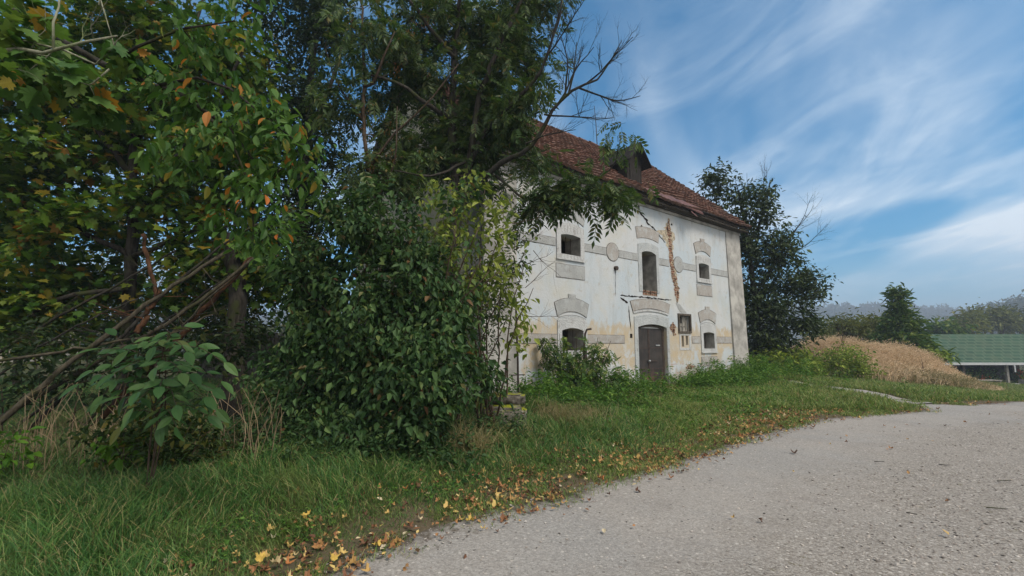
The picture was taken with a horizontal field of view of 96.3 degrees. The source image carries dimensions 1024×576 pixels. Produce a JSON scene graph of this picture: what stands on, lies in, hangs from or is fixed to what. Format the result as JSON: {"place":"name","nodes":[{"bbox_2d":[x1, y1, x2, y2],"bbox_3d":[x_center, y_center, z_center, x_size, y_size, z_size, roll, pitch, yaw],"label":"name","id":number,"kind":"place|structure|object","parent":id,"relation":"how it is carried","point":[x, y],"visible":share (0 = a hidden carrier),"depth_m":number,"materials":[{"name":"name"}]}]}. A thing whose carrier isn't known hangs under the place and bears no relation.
{"place":"outdoors","nodes":[
{"label":"outdoors","id":0,"kind":"place"},
{"bbox_2d":[0,349,1023,575],"bbox_3d":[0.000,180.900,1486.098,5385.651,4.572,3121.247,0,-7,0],"label":"ground","id":1,"kind":"structure","parent":0,"point":[418,522],"depth_m":4.17,"materials":[{"name":"green plant"}]},
{"bbox_2d":[0,426,46,474],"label":"seedling","id":2,"kind":"object","parent":1,"relation":"on","point":[7,460],"visible":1,"depth_m":4.49,"materials":[{"name":"green plant"}]},
{"bbox_2d":[0,321,82,362],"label":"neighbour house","id":3,"kind":"structure","parent":1,"relation":"on","point":[41,357],"depth_m":38.13,"materials":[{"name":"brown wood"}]},
{"bbox_2d":[0,194,103,387],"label":"hornbeam tree","id":4,"kind":"object","parent":1,"relation":"on","point":[62,346],"visible":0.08,"depth_m":14.71,"materials":[{"name":"green plant"}]},
{"bbox_2d":[0,298,138,374],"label":"leaning log","id":5,"kind":"object","parent":1,"relation":"on","point":[47,342],"visible":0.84,"depth_m":7.18,"materials":[{"name":"brown wood"}]},
{"bbox_2d":[0,0,170,133],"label":"maple tree","id":6,"kind":"object","parent":1,"relation":"on","point":[65,81],"visible":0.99,"depth_m":3.11,"materials":[{"name":"green plant"}]},
{"bbox_2d":[0,249,186,352],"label":"leaning log","id":7,"kind":"object","parent":1,"relation":"on","point":[55,317],"visible":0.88,"depth_m":8.02,"materials":[{"name":"brown wood"}]},
{"bbox_2d":[0,281,213,361],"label":"leaning log","id":8,"kind":"object","parent":1,"relation":"on","point":[55,352],"visible":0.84,"depth_m":6.67,"materials":[{"name":"brown wood"}]},
{"bbox_2d":[0,207,228,424],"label":"leaning log","id":9,"kind":"object","parent":1,"relation":"on","point":[15,408],"visible":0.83,"depth_m":6.66,"materials":[{"name":"brown wood"}]},
{"bbox_2d":[71,273,198,333],"bbox_3d":[-5.526,0.241,6.969,0.914,0.932,1.811,-4,-8,27],"label":"leaning log","id":10,"kind":"object","parent":9,"relation":"on","point":[141,325],"visible":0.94,"depth_m":6.89,"materials":[{"name":"brown wood"}]},
{"bbox_2d":[80,428,151,479],"bbox_3d":[-3.768,1.657,4.453,0.516,0.591,0.497,0,-7,0],"label":"seedling","id":11,"kind":"object","parent":1,"relation":"on","point":[106,451],"visible":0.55,"depth_m":4.39,"materials":[{"name":"green plant"}]},
{"bbox_2d":[0,257,253,416],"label":"leaning log","id":12,"kind":"object","parent":1,"relation":"on","point":[156,329],"visible":0.73,"depth_m":7.18,"materials":[{"name":"brown wood"}]},
{"bbox_2d":[0,306,275,432],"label":"hazel bush","id":13,"kind":"object","parent":1,"relation":"on","point":[77,365],"visible":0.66,"depth_m":7.01,"materials":[{"name":"green plant"}]},
{"bbox_2d":[61,169,218,362],"bbox_3d":[-13.587,-0.848,17.116,6.599,8.847,4.260,0,-7,0],"label":"hornbeam tree","id":14,"kind":"object","parent":1,"relation":"on","point":[118,320],"visible":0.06,"depth_m":16.69,"materials":[{"name":"green plant"}]},
{"bbox_2d":[8,380,283,479],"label":"dry stalks","id":15,"kind":"object","parent":1,"relation":"on","point":[51,425],"visible":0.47,"depth_m":5.10,"materials":[{"name":"plant"}]},
{"bbox_2d":[58,322,237,506],"bbox_3d":[-3.098,1.090,3.851,1.761,1.632,0.977,0,-7,0],"label":"walnut sapling","id":16,"kind":"object","parent":1,"relation":"on","point":[191,381],"visible":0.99,"depth_m":3.84,"materials":[{"name":"green plant"}]},
{"bbox_2d":[59,387,239,483],"bbox_3d":[-3.581,1.518,4.665,1.582,1.074,1.066,0,-7,0],"label":"bramble","id":17,"kind":"object","parent":1,"relation":"on","point":[175,444],"visible":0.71,"depth_m":4.49,"materials":[{"name":"green plant"}]},
{"bbox_2d":[0,0,306,423],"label":"maple tree","id":18,"kind":"object","parent":1,"relation":"on","point":[29,228],"visible":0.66,"depth_m":8.61,"materials":[{"name":"green plant"}]},
{"bbox_2d":[9,240,298,429],"bbox_3d":[-6.315,0.789,8.225,4.602,3.502,0.074,1,-7,-7],"label":"leaning log","id":19,"kind":"object","parent":1,"relation":"on","point":[163,322],"visible":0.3,"depth_m":8.26,"materials":[{"name":"brown wood"}]},
{"bbox_2d":[25,202,311,434],"bbox_3d":[-5.361,0.396,7.872,4.311,4.076,0.855,1,-7,-11],"label":"leaning log","id":20,"kind":"object","parent":1,"relation":"on","point":[126,332],"visible":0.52,"depth_m":7.59,"materials":[{"name":"brown wood"}]},
{"bbox_2d":[141,233,156,294],"bbox_3d":[-6.089,-0.375,7.698,0.377,1.113,0.102,0,-7,0],"label":"leaning log","id":21,"kind":"object","parent":20,"relation":"on","point":[147,258],"visible":0.87,"depth_m":7.69,"materials":[{"name":"brown wood"}]},
{"bbox_2d":[4,0,336,272],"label":"cherry tree","id":22,"kind":"object","parent":1,"relation":"on","point":[263,118],"visible":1,"depth_m":3.17,"materials":[{"name":"green plant"}]},
{"bbox_2d":[90,256,251,427],"bbox_3d":[-5.447,0.738,7.491,2.496,3.276,0.161,1,-7,-11],"label":"leaning log","id":23,"kind":"object","parent":1,"relation":"on","point":[201,310],"visible":0.52,"depth_m":7.49,"materials":[{"name":"brown wood"}]},
{"bbox_2d":[83,238,271,425],"bbox_3d":[-5.166,0.617,7.557,3.030,3.511,1.022,0,-7,4],"label":"leaning log","id":24,"kind":"object","parent":1,"relation":"on","point":[185,322],"visible":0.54,"depth_m":7.52,"materials":[{"name":"brown wood"}]},
{"bbox_2d":[80,314,290,351],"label":"distant wood","id":25,"kind":"object","parent":1,"relation":"on","point":[282,329],"depth_m":77.92,"materials":[{"name":"green plant"}]},
{"bbox_2d":[139,207,323,378],"bbox_3d":[-9.638,-0.331,16.079,6.282,7.546,4.342,0,-7,0],"label":"hornbeam tree","id":26,"kind":"object","parent":1,"relation":"on","point":[221,317],"visible":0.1,"depth_m":15.75,"materials":[{"name":"green plant"}]},
{"bbox_2d":[219,232,246,421],"bbox_3d":[-5.230,0.757,8.567,0.613,3.632,0.422,0,-7,0],"label":"dead tree","id":27,"kind":"object","parent":1,"relation":"on","point":[238,302],"visible":0.42,"depth_m":8.47,"materials":[{"name":"brown wood"}]},
{"bbox_2d":[0,415,505,478],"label":"ivy","id":28,"kind":"object","parent":1,"relation":"on","point":[359,444],"visible":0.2,"depth_m":5.15,"materials":[{"name":"green plant"}]},
{"bbox_2d":[198,333,314,380],"bbox_3d":[-9.414,2.937,17.947,6.202,2.436,0.159,-1,-7,5],"label":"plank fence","id":29,"kind":"object","parent":1,"relation":"on","point":[250,370],"visible":0.04,"depth_m":18.10,"materials":[{"name":"brown wood"}]},
{"bbox_2d":[255,551,266,561],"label":"fallen leaf","id":30,"kind":"object","parent":1,"relation":"on","point":[260,557],"visible":1,"depth_m":3.12,"materials":[{"name":"yellow plant"}]},
{"bbox_2d":[225,361,334,451],"bbox_3d":[-2.763,1.563,5.578,1.410,1.317,0.993,0,-7,0],"label":"bramble","id":31,"kind":"object","parent":1,"relation":"on","point":[287,409],"visible":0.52,"depth_m":5.59,"materials":[{"name":"green plant"}]},
{"bbox_2d":[191,0,376,390],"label":"broadleaf tree","id":32,"kind":"object","parent":1,"relation":"on","point":[305,35],"visible":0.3,"depth_m":12.95,"materials":[{"name":"green plant"}]},
{"bbox_2d":[301,509,310,518],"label":"fallen leaf","id":33,"kind":"object","parent":1,"relation":"on","point":[304,515],"visible":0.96,"depth_m":3.76,"materials":[{"name":"yellow plant"}]},
{"bbox_2d":[0,408,632,575],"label":"tussock grass","id":34,"kind":"structure","parent":1,"relation":"on","point":[75,450],"depth_m":5.16,"materials":[{"name":"green plant"}]},
{"bbox_2d":[197,403,553,482],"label":"nettles","id":35,"kind":"object","parent":1,"relation":"on","point":[511,426],"visible":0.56,"depth_m":5.31,"materials":[{"name":"green plant"}]},
{"bbox_2d":[299,0,458,357],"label":"ash sapling","id":36,"kind":"object","parent":1,"relation":"on","point":[351,105],"visible":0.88,"depth_m":9.19,"materials":[{"name":"green plant"}]},
{"bbox_2d":[242,163,516,458],"bbox_3d":[-1.891,0.349,6.271,3.943,4.140,2.380,0,-7,0],"label":"dogwood shrub","id":37,"kind":"object","parent":1,"relation":"on","point":[328,343],"visible":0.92,"depth_m":6.02,"materials":[{"name":"green plant"}]},
{"bbox_2d":[5,395,822,573],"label":"broadleaf weeds","id":38,"kind":"object","parent":1,"relation":"on","point":[311,523],"visible":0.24,"depth_m":4.05,"materials":[{"name":"green plant"}]},
{"bbox_2d":[417,168,568,429],"bbox_3d":[-0.393,0.192,7.170,2.604,4.364,1.635,0,-7,0],"label":"elder shrub","id":39,"kind":"object","parent":1,"relation":"on","point":[442,231],"visible":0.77,"depth_m":7.35,"materials":[{"name":"green plant"}]},
{"bbox_2d":[448,217,537,414],"bbox_3d":[-0.391,0.562,8.204,1.834,3.737,1.282,0,-7,0],"label":"privet shrub","id":40,"kind":"object","parent":1,"relation":"on","point":[486,305],"visible":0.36,"depth_m":8.19,"materials":[{"name":"green plant"}]},
{"bbox_2d":[483,404,526,428],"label":"stone block","id":41,"kind":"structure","parent":1,"relation":"on","point":[507,407],"depth_m":7.61,"materials":[{"name":"grey stone"}]},
{"bbox_2d":[490,392,525,403],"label":"stone slab","id":42,"kind":"structure","parent":41,"relation":"on","point":[515,398],"depth_m":7.94,"materials":[{"name":"grey stone"}]},
{"bbox_2d":[355,0,660,405],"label":"ash tree","id":43,"kind":"object","parent":1,"relation":"on","point":[503,47],"visible":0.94,"depth_m":9.66,"materials":[{"name":"green plant"}]},
{"bbox_2d":[510,298,524,392],"bbox_3d":[0.119,1.528,9.788,0.307,2.625,0.044,0,-7,0],"label":"iron post","id":44,"kind":"object","parent":1,"relation":"on","point":[517,374],"visible":0.56,"depth_m":9.75,"materials":[{"name":"metal"}]},
{"bbox_2d":[356,75,751,395],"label":"farm house","id":45,"kind":"structure","parent":1,"relation":"on","point":[656,288],"depth_m":15.65,"materials":[{"name":"grey paint"}]},
{"bbox_2d":[556,223,585,262],"bbox_3d":[1.560,-1.336,13.831,1.210,1.133,0.655,5,-9,-38],"label":"window","id":46,"kind":"structure","parent":45,"relation":"in","point":[574,249],"depth_m":13.76,"materials":[{"name":"white paint"}]},
{"bbox_2d":[557,317,588,356],"bbox_3d":[1.583,1.441,13.517,1.270,1.142,0.655,5,-9,-38],"label":"window","id":47,"kind":"structure","parent":45,"relation":"in","point":[568,322],"depth_m":13.49,"materials":[{"name":"white paint"}]},
{"bbox_2d":[638,328,650,381],"bbox_3d":[4.451,2.512,15.467,0.685,2.290,0.145,5,-9,-38],"label":"door leaf","id":48,"kind":"structure","parent":45,"relation":"in","point":[643,334],"depth_m":15.58,"materials":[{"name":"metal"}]},
{"bbox_2d":[647,329,664,383],"bbox_3d":[4.981,2.568,15.937,0.980,2.290,0.075,5,-9,-38],"label":"door leaf","id":49,"kind":"structure","parent":45,"relation":"in","point":[656,354],"depth_m":16.01,"materials":[{"name":"metal"}]},
{"bbox_2d":[695,255,712,283],"bbox_3d":[7.477,-0.732,18.540,1.160,1.133,0.655,5,-9,-38],"label":"window","id":50,"kind":"structure","parent":45,"relation":"in","point":[703,274],"depth_m":18.50,"materials":[{"name":"white paint"}]},
{"bbox_2d":[700,323,717,352],"bbox_3d":[7.574,2.003,18.291,1.210,1.162,0.655,5,-9,-38],"label":"window","id":51,"kind":"structure","parent":45,"relation":"in","point":[707,340],"depth_m":18.27,"materials":[{"name":"white paint"}]},
{"bbox_2d":[432,378,688,462],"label":"tussock grass","id":52,"kind":"structure","parent":1,"relation":"on","point":[551,414],"depth_m":7.37,"materials":[{"name":"green plant"}]},
{"bbox_2d":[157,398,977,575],"bbox_3d":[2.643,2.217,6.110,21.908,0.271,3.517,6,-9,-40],"label":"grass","id":53,"kind":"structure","parent":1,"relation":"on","point":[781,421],"depth_m":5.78,"materials":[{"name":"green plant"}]},
{"bbox_2d":[285,555,295,563],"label":"fallen leaf","id":54,"kind":"object","parent":53,"relation":"on","point":[287,561],"visible":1,"depth_m":3.09,"materials":[{"name":"orange plant"}]},
{"bbox_2d":[330,552,340,560],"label":"fallen leaf","id":55,"kind":"object","parent":53,"relation":"on","point":[333,557],"visible":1,"depth_m":3.28,"materials":[{"name":"yellow plant"}]},
{"bbox_2d":[536,333,628,397],"bbox_3d":[1.782,2.233,11.985,2.691,2.155,1.715,1,-7,-10],"label":"ash sapling","id":56,"kind":"object","parent":1,"relation":"on","point":[569,362],"visible":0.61,"depth_m":11.93,"materials":[{"name":"green plant"}]},
{"bbox_2d":[583,328,591,363],"bbox_3d":[2.166,2.233,13.128,0.271,2.182,0.120,0,-7,0],"label":"water pipe","id":57,"kind":"object","parent":1,"relation":"on","point":[584,344],"visible":0.32,"depth_m":13.19,"materials":[{"name":"metal"}]},
{"bbox_2d":[498,362,810,411],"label":"nettles","id":58,"kind":"object","parent":1,"relation":"on","point":[698,380],"visible":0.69,"depth_m":12.74,"materials":[{"name":"green plant"}]},
{"bbox_2d":[499,352,907,406],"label":"tall weeds","id":59,"kind":"object","parent":1,"relation":"on","point":[545,380],"visible":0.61,"depth_m":13.03,"materials":[{"name":"green plant"}]},
{"bbox_2d":[691,155,843,365],"bbox_3d":[12.040,-1.404,21.828,6.319,11.168,3.661,0,-7,0],"label":"beech tree","id":60,"kind":"object","parent":1,"relation":"on","point":[759,310],"visible":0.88,"depth_m":21.27,"materials":[{"name":"green plant"}]},
{"bbox_2d":[524,375,1023,485],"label":"grass","id":61,"kind":"structure","parent":1,"relation":"on","point":[705,417],"depth_m":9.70,"materials":[{"name":"green plant"}]},
{"bbox_2d":[748,342,818,373],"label":"hawthorn bush","id":62,"kind":"object","parent":1,"relation":"on","point":[795,357],"visible":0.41,"depth_m":20.44,"materials":[{"name":"green plant"}]},
{"bbox_2d":[780,339,889,379],"bbox_3d":[15.389,3.635,22.326,5.509,2.303,2.580,0,-7,0],"label":"snowberry bush","id":63,"kind":"object","parent":1,"relation":"on","point":[845,356],"visible":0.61,"depth_m":21.98,"materials":[{"name":"green plant"}]},
{"bbox_2d":[829,315,848,346],"bbox_3d":[18.634,2.826,25.940,0.945,2.803,1.341,-6,-9,41],"label":"bare sapling","id":64,"kind":"object","parent":1,"relation":"on","point":[842,334],"visible":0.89,"depth_m":25.91,"materials":[{"name":"plant"}]},
{"bbox_2d":[663,355,1023,411],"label":"grass","id":65,"kind":"structure","parent":1,"relation":"on","point":[882,402],"depth_m":13.14,"materials":[{"name":"green plant"}]},
{"bbox_2d":[804,307,885,342],"bbox_3d":[28.169,4.172,37.811,8.974,5.442,5.072,0,-7,0],"label":"willow thicket","id":66,"kind":"object","parent":1,"relation":"on","point":[855,328],"visible":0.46,"depth_m":37.22,"materials":[{"name":"green plant"}]},
{"bbox_2d":[866,282,960,367],"bbox_3d":[27.473,2.960,31.832,6.102,6.752,3.442,0,-7,0],"label":"sumac tree","id":67,"kind":"object","parent":1,"relation":"on","point":[899,322],"visible":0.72,"depth_m":31.44,"materials":[{"name":"green plant"}]},
{"bbox_2d":[907,345,954,364],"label":"elder bush","id":68,"kind":"object","parent":1,"relation":"on","point":[946,354],"visible":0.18,"depth_m":30.46,"materials":[{"name":"green plant"}]},
{"bbox_2d":[923,316,982,333],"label":"distant tree","id":69,"kind":"object","parent":1,"relation":"on","point":[937,326],"visible":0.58,"depth_m":58.81,"materials":[{"name":"green plant"}]},
{"bbox_2d":[937,308,1002,333],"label":"distant tree","id":70,"kind":"object","parent":1,"relation":"on","point":[960,318],"visible":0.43,"depth_m":77.11,"materials":[{"name":"green plant"}]},
{"bbox_2d":[958,365,981,377],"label":"flower bush","id":71,"kind":"object","parent":1,"relation":"on","point":[967,370],"visible":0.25,"depth_m":38.95,"materials":[{"name":"green plant"}]},
{"bbox_2d":[931,334,1023,382],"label":"garden pavilion","id":72,"kind":"structure","parent":1,"relation":"on","point":[1004,352],"depth_m":40.23,"materials":[{"name":"green metal"}]},
{"bbox_2d":[961,368,994,379],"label":"flower bush","id":73,"kind":"object","parent":1,"relation":"on","point":[981,377],"visible":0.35,"depth_m":38.89,"materials":[{"name":"green plant"}]},
{"bbox_2d":[973,365,1005,379],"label":"flower bush","id":74,"kind":"object","parent":1,"relation":"on","point":[990,370],"visible":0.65,"depth_m":38.97,"materials":[{"name":"green plant"}]},
{"bbox_2d":[978,379,1001,382],"bbox_3d":[39.073,8.068,37.910,2.200,0.940,0.800,0,-7,0],"label":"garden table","id":75,"kind":"object","parent":1,"relation":"on","point":[990,380],"visible":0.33,"depth_m":37.66,"materials":[{"name":"grey wood"}]},
{"bbox_2d":[959,302,1023,333],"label":"distant tree","id":76,"kind":"object","parent":1,"relation":"on","point":[996,316],"visible":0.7,"depth_m":83.95,"materials":[{"name":"green plant"}]},
{"bbox_2d":[995,303,1023,365],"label":"distant tree","id":77,"kind":"object","parent":1,"relation":"on","point":[1014,311],"visible":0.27,"depth_m":94.55,"materials":[{"name":"green plant"}]},
{"bbox_2d":[1003,365,1023,382],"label":"flower bush","id":78,"kind":"object","parent":1,"relation":"on","point":[1016,375],"visible":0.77,"depth_m":39.04,"materials":[{"name":"green plant"}]},
{"bbox_2d":[0,0,1023,323],"label":"sky","id":79,"kind":"structure","parent":0,"point":[907,116],"materials":[{"name":"blue"}]},
{"bbox_2d":[147,313,930,344],"bbox_3d":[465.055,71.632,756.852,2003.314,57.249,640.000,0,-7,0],"label":"hills","id":80,"kind":"structure","parent":0,"point":[263,319],"depth_m":553.93,"materials":[{"name":"plant"}]},
{"bbox_2d":[103,301,972,344],"bbox_3d":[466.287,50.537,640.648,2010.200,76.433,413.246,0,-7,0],"label":"distant wood","id":81,"kind":"object","parent":80,"relation":"on","point":[927,313],"visible":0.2,"depth_m":606.54,"materials":[{"name":"green plant"}]},
{"bbox_2d":[327,402,1023,575],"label":"road","id":82,"kind":"structure","parent":0,"point":[647,539],"depth_m":4.27,"materials":[{"name":"grey gravel"}]},
{"bbox_2d":[84,396,1019,575],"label":"leaf litter","id":83,"kind":"object","parent":82,"relation":"on","point":[503,517],"visible":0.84,"depth_m":4.65,"materials":[{"name":"brown plant"}]},
{"bbox_2d":[342,568,354,575],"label":"fallen leaf","id":84,"kind":"object","parent":83,"relation":"on","point":[344,572],"visible":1,"depth_m":3.05,"materials":[{"name":"brown plant"}]},
{"bbox_2d":[324,411,1023,575],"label":"gravel stones","id":85,"kind":"object","parent":82,"relation":"on","point":[960,552],"visible":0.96,"depth_m":4.06,"materials":[{"name":"grey gravel"}]},
{"bbox_2d":[794,381,930,403],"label":"path","id":86,"kind":"structure","parent":0,"point":[864,391],"depth_m":13.53,"materials":[{"name":"grey gravel"}]},
{"bbox_2d":[775,332,1009,390],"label":"dry grass","id":87,"kind":"structure","parent":0,"point":[887,355],"depth_m":25.09,"materials":[{"name":"beige plant"}]},
{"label":"hills","id":88,"kind":"structure","parent":0,"visible":0},
{"bbox_2d":[943,289,1023,333],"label":"distant wood","id":89,"kind":"object","parent":88,"relation":"on","point":[1019,302],"visible":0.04,"depth_m":298.96,"materials":[{"name":"green plant"}]}
]}

